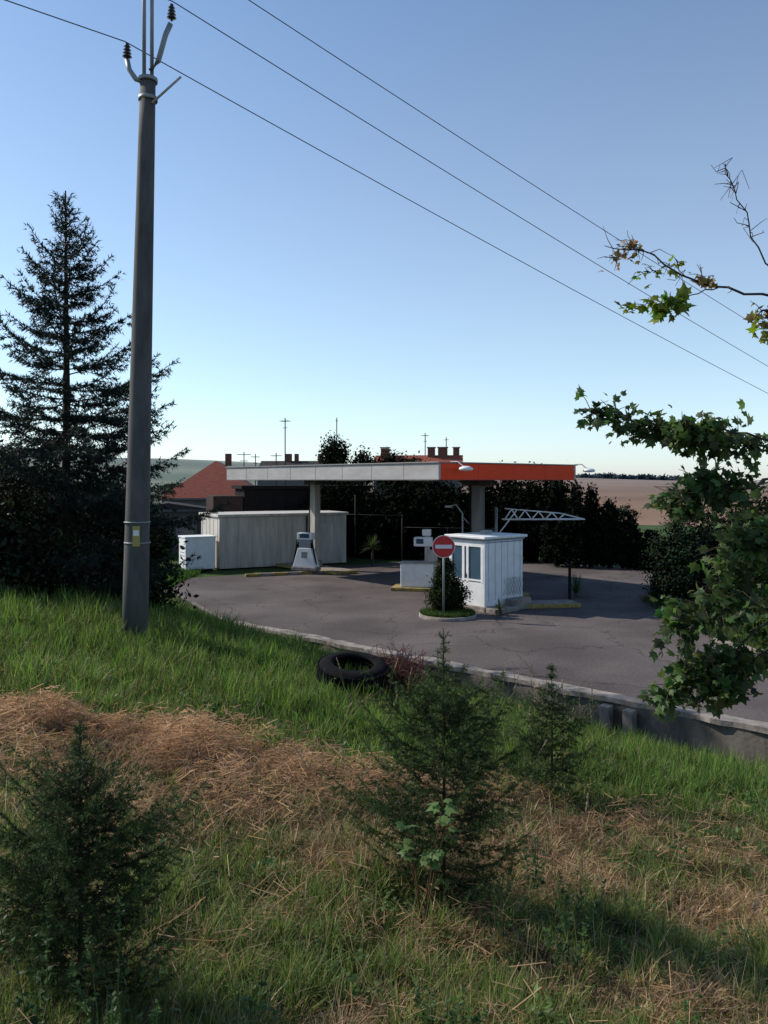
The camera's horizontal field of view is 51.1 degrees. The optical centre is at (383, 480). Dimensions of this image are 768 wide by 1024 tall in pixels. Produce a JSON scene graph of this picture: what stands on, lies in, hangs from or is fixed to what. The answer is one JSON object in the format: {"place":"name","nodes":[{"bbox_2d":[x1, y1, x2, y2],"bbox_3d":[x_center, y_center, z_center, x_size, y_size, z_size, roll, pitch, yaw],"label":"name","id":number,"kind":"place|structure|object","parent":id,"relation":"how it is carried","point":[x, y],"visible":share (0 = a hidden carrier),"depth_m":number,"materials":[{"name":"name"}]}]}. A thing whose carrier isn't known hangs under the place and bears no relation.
{"place":"outdoors","nodes":[
{"label":"outdoors","id":0,"kind":"place"},
{"bbox_2d":[162,461,252,497],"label":"roof","id":1,"kind":"structure","parent":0,"point":[210,479],"depth_m":60.02,"materials":[{"name":"tile"}]},
{"bbox_2d":[159,498,205,499],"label":"eaves board","id":2,"kind":"object","parent":1,"relation":"attached to","point":[185,499],"depth_m":58.80,"materials":[{"name":"wood"}]},
{"bbox_2d":[225,454,231,465],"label":"chimney","id":3,"kind":"object","parent":1,"relation":"on","point":[228,459],"visible":1,"depth_m":66.00,"materials":[{"name":"brick"}]},
{"bbox_2d":[259,461,323,465],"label":"roof","id":4,"kind":"structure","parent":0,"point":[270,463],"depth_m":79.46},
{"bbox_2d":[281,418,287,484],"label":"tv antenna","id":5,"kind":"object","parent":4,"relation":"attached to","point":[285,421],"visible":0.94,"depth_m":64.98,"materials":[{"name":"grey metal"}]},
{"bbox_2d":[286,454,291,461],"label":"chimney","id":6,"kind":"object","parent":4,"relation":"on","point":[288,457],"visible":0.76,"depth_m":79.73,"materials":[{"name":"brick"}]},
{"bbox_2d":[294,454,298,461],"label":"chimney","id":7,"kind":"object","parent":4,"relation":"on","point":[296,457],"visible":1,"depth_m":79.81,"materials":[{"name":"brick"}]},
{"bbox_2d":[0,457,767,1023],"bbox_3d":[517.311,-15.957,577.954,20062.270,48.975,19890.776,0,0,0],"label":"ground","id":8,"kind":"structure","parent":0,"point":[630,491],"depth_m":6.91,"materials":[{"name":"green plant"}]},
{"bbox_2d":[0,448,113,600],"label":"hazel shrub","id":9,"kind":"object","parent":8,"relation":"on","point":[25,573],"visible":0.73,"depth_m":18.34,"materials":[{"name":"green plant"}]},
{"bbox_2d":[0,430,199,612],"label":"dark shrub","id":10,"kind":"object","parent":8,"relation":"on","point":[158,540],"visible":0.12,"depth_m":22.25,"materials":[{"name":"green plant"}]},
{"bbox_2d":[0,715,218,1019],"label":"young spruce","id":11,"kind":"object","parent":8,"relation":"on","point":[76,877],"visible":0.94,"depth_m":3.24,"materials":[{"name":"green plant"}]},
{"bbox_2d":[0,190,229,604],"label":"spruce tree","id":12,"kind":"object","parent":8,"relation":"on","point":[55,445],"visible":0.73,"depth_m":19.53,"materials":[{"name":"green plant"}]},
{"bbox_2d":[73,456,179,558],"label":"garden tree","id":13,"kind":"object","parent":8,"relation":"on","point":[157,512],"visible":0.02,"depth_m":47.52,"materials":[{"name":"green plant"}]},
{"bbox_2d":[124,482,177,492],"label":"distant trees","id":14,"kind":"object","parent":8,"relation":"on","point":[153,488],"visible":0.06,"depth_m":473.76,"materials":[{"name":"green plant"}]},
{"bbox_2d":[122,0,181,639],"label":"utility pole","id":15,"kind":"object","parent":8,"relation":"on","point":[135,602],"visible":0.98,"depth_m":14.36,"materials":[{"name":"concrete"}]},
{"bbox_2d":[5,0,766,392],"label":"power line","id":16,"kind":"object","parent":15,"relation":"attached to","point":[401,144],"visible":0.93,"depth_m":18.44,"materials":[{"name":"metal"}]},
{"bbox_2d":[150,509,200,553],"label":"walls","id":17,"kind":"structure","parent":8,"relation":"on","point":[180,515],"depth_m":49.93,"materials":[{"name":"grey"}]},
{"bbox_2d":[151,501,205,509],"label":"roof","id":18,"kind":"structure","parent":17,"relation":"on","point":[171,505],"depth_m":49.87,"materials":[{"name":"grey"}]},
{"bbox_2d":[159,509,205,511],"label":"eaves board","id":19,"kind":"object","parent":18,"relation":"attached to","point":[194,510],"visible":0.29,"depth_m":49.87,"materials":[{"name":"grey wood"}]},
{"bbox_2d":[178,520,195,539],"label":"window","id":20,"kind":"structure","parent":17,"relation":"in","point":[183,531],"depth_m":49.99,"materials":[{"name":"glass"}]},
{"bbox_2d":[163,500,205,505],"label":"walls","id":21,"kind":"structure","parent":8,"relation":"on","point":[199,502],"depth_m":59.08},
{"bbox_2d":[171,591,221,618],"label":"edge kerb","id":22,"kind":"structure","parent":8,"relation":"on","point":[192,602],"depth_m":28.99,"materials":[{"name":"concrete"}]},
{"bbox_2d":[178,534,216,570],"bbox_3d":[-9.353,3.618,40.212,1.580,1.725,1.380,0,0,-28],"label":"electrical cabinet","id":23,"kind":"object","parent":8,"relation":"on","point":[202,547],"visible":0.79,"depth_m":39.68,"materials":[{"name":"white metal"}]},
{"bbox_2d":[199,510,348,569],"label":"storage container","id":24,"kind":"object","parent":8,"relation":"on","point":[253,539],"visible":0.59,"depth_m":41.83,"materials":[{"name":"metal"}]},
{"bbox_2d":[257,480,303,484],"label":"walls","id":25,"kind":"structure","parent":8,"relation":"on","point":[280,482],"depth_m":77.00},
{"bbox_2d":[206,485,372,554],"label":"dark shed","id":26,"kind":"structure","parent":8,"relation":"on","point":[268,497],"depth_m":46.68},
{"bbox_2d":[295,660,399,704],"bbox_3d":[-0.470,3.052,11.971,1.697,0.857,1.710,0,0,0],"label":"grass around tyre","id":27,"kind":"object","parent":8,"relation":"on","point":[355,669],"depth_m":11.75,"materials":[{"name":"green plant"}]},
{"bbox_2d":[317,651,389,692],"bbox_3d":[-0.460,2.840,11.976,1.076,0.300,1.076,4,9,0],"label":"tyre","id":28,"kind":"object","parent":27,"relation":"on","point":[328,668],"visible":0.88,"depth_m":11.71,"materials":[{"name":"rubber"}]},
{"bbox_2d":[0,811,702,1023],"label":"herb plants","id":29,"kind":"object","parent":8,"relation":"on","point":[109,1017],"visible":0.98,"depth_m":3.07,"materials":[{"name":"green plant"}]},
{"bbox_2d":[315,430,431,496],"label":"garden tree","id":30,"kind":"object","parent":8,"relation":"on","point":[334,452],"visible":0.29,"depth_m":60.17,"materials":[{"name":"green plant"}]},
{"bbox_2d":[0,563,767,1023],"bbox_3d":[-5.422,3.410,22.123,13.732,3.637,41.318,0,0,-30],"label":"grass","id":31,"kind":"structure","parent":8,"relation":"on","point":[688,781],"depth_m":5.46,"materials":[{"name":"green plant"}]},
{"bbox_2d":[0,684,767,1023],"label":"cut hay","id":32,"kind":"object","parent":8,"relation":"on","point":[176,732],"visible":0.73,"depth_m":6.85,"materials":[{"name":"brown plant"}]},
{"bbox_2d":[0,605,767,1023],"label":"weeds","id":33,"kind":"object","parent":8,"relation":"on","point":[456,1013],"visible":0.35,"depth_m":4.52,"materials":[{"name":"green plant"}]},
{"bbox_2d":[358,642,439,701],"bbox_3d":[0.205,3.028,12.270,1.214,1.092,1.365,0,0,27],"label":"dead shrub","id":34,"kind":"object","parent":8,"relation":"on","point":[402,670],"visible":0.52,"depth_m":12.22,"materials":[{"name":"brown plant"}]},
{"bbox_2d":[374,480,460,503],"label":"walls","id":35,"kind":"structure","parent":8,"relation":"on","point":[456,483],"depth_m":74.66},
{"bbox_2d":[375,455,462,461],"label":"roof","id":36,"kind":"structure","parent":35,"relation":"on","point":[449,458],"depth_m":77.31,"materials":[{"name":"tile"}]},
{"bbox_2d":[381,449,389,457],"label":"chimney","id":37,"kind":"object","parent":36,"relation":"on","point":[384,452],"visible":0.59,"depth_m":77.95,"materials":[{"name":"brick"}]},
{"bbox_2d":[421,433,428,454],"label":"tv antenna","id":38,"kind":"object","parent":36,"relation":"attached to","point":[425,435],"visible":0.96,"depth_m":77.97,"materials":[{"name":"grey metal"}]},
{"bbox_2d":[428,448,434,456],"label":"chimney","id":39,"kind":"object","parent":36,"relation":"on","point":[431,451],"visible":0.72,"depth_m":77.52,"materials":[{"name":"brick"}]},
{"bbox_2d":[438,448,447,457],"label":"chimney","id":40,"kind":"object","parent":36,"relation":"on","point":[442,452],"visible":0.8,"depth_m":77.31,"materials":[{"name":"brick"}]},
{"bbox_2d":[453,448,458,455],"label":"chimney","id":41,"kind":"object","parent":36,"relation":"on","point":[455,451],"visible":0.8,"depth_m":77.53,"materials":[{"name":"brick"}]},
{"bbox_2d":[392,798,459,931],"bbox_3d":[0.227,2.124,4.372,0.321,0.796,0.300,0,0,-24],"label":"maple seedling","id":42,"kind":"object","parent":8,"relation":"on","point":[433,857],"visible":0.98,"depth_m":4.37,"materials":[{"name":"green plant"}]},
{"bbox_2d":[318,627,542,916],"bbox_3d":[0.322,1.837,5.027,1.471,1.855,1.343,0,0,0],"label":"young spruce","id":43,"kind":"object","parent":8,"relation":"on","point":[475,822],"visible":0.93,"depth_m":4.92,"materials":[{"name":"green plant"}]},
{"bbox_2d":[299,454,573,562],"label":"hedge","id":44,"kind":"object","parent":8,"relation":"on","point":[416,508],"visible":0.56,"depth_m":45.76,"materials":[{"name":"green plant"}]},
{"bbox_2d":[172,559,767,721],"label":"asphalt yard","id":45,"kind":"structure","parent":8,"relation":"on","point":[601,638],"depth_m":25.37,"materials":[{"name":"grey asphalt"}]},
{"bbox_2d":[245,570,323,576],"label":"yellow kerb","id":46,"kind":"structure","parent":45,"relation":"on","point":[284,573],"depth_m":37.96,"materials":[{"name":"paint"}]},
{"bbox_2d":[291,532,320,570],"bbox_3d":[-3.750,3.410,38.700,1.300,1.800,0.600,0,0,20],"label":"fuel dispenser","id":47,"kind":"object","parent":46,"relation":"on","point":[305,559],"visible":1,"depth_m":38.49,"materials":[{"name":"metal"}]},
{"bbox_2d":[360,534,385,565],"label":"yucca plant","id":48,"kind":"object","parent":45,"relation":"on","point":[372,545],"visible":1,"depth_m":41.94,"materials":[{"name":"green plant"}]},
{"bbox_2d":[225,461,594,596],"bbox_3d":[0.334,1.887,36.426,8.675,5.185,16.100,0,0,-41],"label":"station canopy","id":49,"kind":"object","parent":45,"relation":"on","point":[476,477],"visible":0.86,"depth_m":31.94,"materials":[{"name":"metal"}]},
{"bbox_2d":[390,529,437,591],"bbox_3d":[1.500,3.235,33.000,2.300,2.490,1.200,0,0,12],"label":"pump","id":50,"kind":"object","parent":45,"relation":"on","point":[414,577],"visible":0.81,"depth_m":32.73,"materials":[{"name":"white paint"}]},
{"bbox_2d":[349,495,493,560],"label":"railing","id":51,"kind":"object","parent":45,"relation":"on","point":[355,514],"visible":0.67,"depth_m":44.41,"materials":[{"name":"grey metal"}]},
{"bbox_2d":[419,612,476,621],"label":"planted island","id":52,"kind":"structure","parent":45,"relation":"on","point":[474,616],"depth_m":25.66,"materials":[{"name":"concrete"}]},
{"bbox_2d":[432,535,454,612],"bbox_3d":[1.929,3.120,25.980,0.740,2.720,0.107,0,0,3],"label":"no entry sign","id":53,"kind":"object","parent":52,"relation":"on","point":[443,546],"visible":0.99,"depth_m":25.94,"materials":[{"name":"red metal"}]},
{"bbox_2d":[420,557,473,610],"bbox_3d":[2.089,3.508,26.795,1.665,2.292,1.444,0,0,-41],"label":"thuja shrub","id":54,"kind":"object","parent":52,"relation":"on","point":[455,598],"visible":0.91,"depth_m":26.55,"materials":[{"name":"green plant"}]},
{"bbox_2d":[419,606,476,617],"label":"island grass","id":55,"kind":"structure","parent":52,"relation":"on","point":[459,612],"depth_m":26.07,"materials":[{"name":"green plant"}]},
{"bbox_2d":[445,504,468,532],"bbox_3d":[2.837,2.692,31.200,0.953,3.575,0.140,0,0,0],"label":"floodlight post","id":56,"kind":"object","parent":45,"relation":"on","point":[448,506],"visible":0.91,"depth_m":31.17,"materials":[{"name":"grey metal"}]},
{"bbox_2d":[444,530,530,614],"bbox_3d":[3.782,3.125,28.415,2.250,2.710,2.425,0,0,-41],"label":"attendant booth","id":57,"kind":"object","parent":45,"relation":"on","point":[488,565],"visible":0.85,"depth_m":27.83,"materials":[{"name":"metal"}]},
{"bbox_2d":[495,507,584,531],"bbox_3d":[6.334,2.780,32.909,3.716,3.400,0.588,0,0,-3],"label":"lattice gantry","id":58,"kind":"object","parent":45,"relation":"on","point":[519,518],"visible":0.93,"depth_m":32.64,"materials":[{"name":"white metal"}]},
{"bbox_2d":[527,600,580,608],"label":"booth island","id":59,"kind":"structure","parent":45,"relation":"on","point":[541,604],"depth_m":28.23,"materials":[{"name":"yellow paint"}]},
{"bbox_2d":[568,564,570,599],"bbox_3d":[6.750,3.755,29.200,0.220,1.450,0.220,0,0,0],"label":"bollard","id":60,"kind":"object","parent":45,"relation":"on","point":[569,581],"visible":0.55,"depth_m":29.15,"materials":[{"name":"grey metal"}]},
{"bbox_2d":[557,570,595,596],"bbox_3d":[7.366,3.954,31.075,1.660,1.052,1.399,0,0,0],"label":"yucca plant","id":61,"kind":"object","parent":45,"relation":"on","point":[576,586],"visible":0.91,"depth_m":30.97,"materials":[{"name":"green plant"}]},
{"bbox_2d":[610,511,644,569],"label":"cypress tree","id":62,"kind":"object","parent":45,"relation":"on","point":[630,538],"visible":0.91,"depth_m":40.59,"materials":[{"name":"green plant"}]},
{"bbox_2d":[637,505,742,604],"bbox_3d":[11.500,2.916,29.627,5.275,4.509,3.249,0,0,-26],"label":"juniper shrub","id":63,"kind":"object","parent":45,"relation":"on","point":[672,577],"visible":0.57,"depth_m":28.95,"materials":[{"name":"green plant"}]},
{"bbox_2d":[635,590,766,649],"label":"grass verge","id":64,"kind":"object","parent":45,"relation":"on","point":[727,631],"depth_m":23.58,"materials":[{"name":"green plant"}]},
{"bbox_2d":[714,638,763,653],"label":"verge kerb","id":65,"kind":"structure","parent":45,"relation":"on","point":[731,644],"depth_m":21.63,"materials":[{"name":"concrete"}]},
{"bbox_2d":[266,633,767,771],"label":"retaining wall","id":66,"kind":"structure","parent":8,"relation":"on","point":[695,733],"depth_m":15.43,"materials":[{"name":"concrete"}]},
{"bbox_2d":[234,621,767,733],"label":"wall coping","id":67,"kind":"object","parent":66,"relation":"on","point":[723,720],"depth_m":17.28,"materials":[{"name":"concrete"}]},
{"bbox_2d":[495,663,599,804],"bbox_3d":[1.681,2.597,7.987,0.953,1.580,0.931,0,0,28],"label":"young spruce","id":68,"kind":"object","parent":8,"relation":"on","point":[554,710],"visible":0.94,"depth_m":7.97,"materials":[{"name":"green plant"}]},
{"bbox_2d":[536,480,568,566],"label":"cypress tree","id":69,"kind":"object","parent":8,"relation":"on","point":[554,547],"visible":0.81,"depth_m":41.75,"materials":[{"name":"green plant"}]},
{"bbox_2d":[558,480,593,567],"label":"cypress tree","id":70,"kind":"object","parent":8,"relation":"on","point":[575,540],"visible":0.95,"depth_m":41.18,"materials":[{"name":"green plant"}]},
{"bbox_2d":[579,482,605,566],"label":"cypress tree","id":71,"kind":"object","parent":8,"relation":"on","point":[594,503],"visible":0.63,"depth_m":41.45,"materials":[{"name":"green plant"}]},
{"bbox_2d":[599,703,612,730],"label":"buttress","id":72,"kind":"structure","parent":8,"relation":"on","point":[606,711],"depth_m":16.11,"materials":[{"name":"concrete"}]},
{"bbox_2d":[594,496,623,567],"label":"cypress tree","id":73,"kind":"object","parent":8,"relation":"on","point":[609,522],"visible":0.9,"depth_m":41.01,"materials":[{"name":"green plant"}]},
{"bbox_2d":[576,472,682,480],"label":"distant trees","id":74,"kind":"object","parent":8,"relation":"on","point":[604,475],"visible":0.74,"depth_m":1413.44,"materials":[{"name":"green plant"}]},
{"bbox_2d":[622,708,636,736],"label":"buttress","id":75,"kind":"structure","parent":8,"relation":"on","point":[629,717],"depth_m":15.78,"materials":[{"name":"concrete"}]},
{"bbox_2d":[634,529,668,569],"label":"cypress tree","id":76,"kind":"object","parent":8,"relation":"on","point":[646,536],"visible":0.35,"depth_m":40.27,"materials":[{"name":"green plant"}]},
{"bbox_2d":[616,500,704,519],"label":"field shrubs","id":77,"kind":"object","parent":8,"relation":"on","point":[625,509],"visible":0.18,"depth_m":188.71,"materials":[{"name":"green plant"}]},
{"bbox_2d":[573,157,767,722],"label":"maple tree","id":78,"kind":"object","parent":8,"relation":"on","point":[724,675],"visible":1,"depth_m":6.37,"materials":[{"name":"green plant"}]},
{"bbox_2d":[696,465,767,615],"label":"roadside tree","id":79,"kind":"object","parent":8,"relation":"on","point":[761,508],"visible":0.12,"depth_m":30.34,"materials":[{"name":"green plant"}]},
{"bbox_2d":[0,0,767,480],"label":"sky","id":80,"kind":"structure","parent":0,"point":[291,283],"materials":[{"name":"blue"}]},
{"bbox_2d":[136,657,761,966],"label":"seed grass","id":81,"kind":"structure","parent":0,"point":[593,845],"depth_m":8.40,"materials":[{"name":"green plant"}]},
{"bbox_2d":[492,599,505,615],"bbox_3d":[3.828,4.157,26.710,0.813,0.645,0.785,0,0,39],"label":"potted plant","id":82,"kind":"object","parent":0,"point":[500,608],"depth_m":26.66,"materials":[{"name":"green plant"}]}
]}

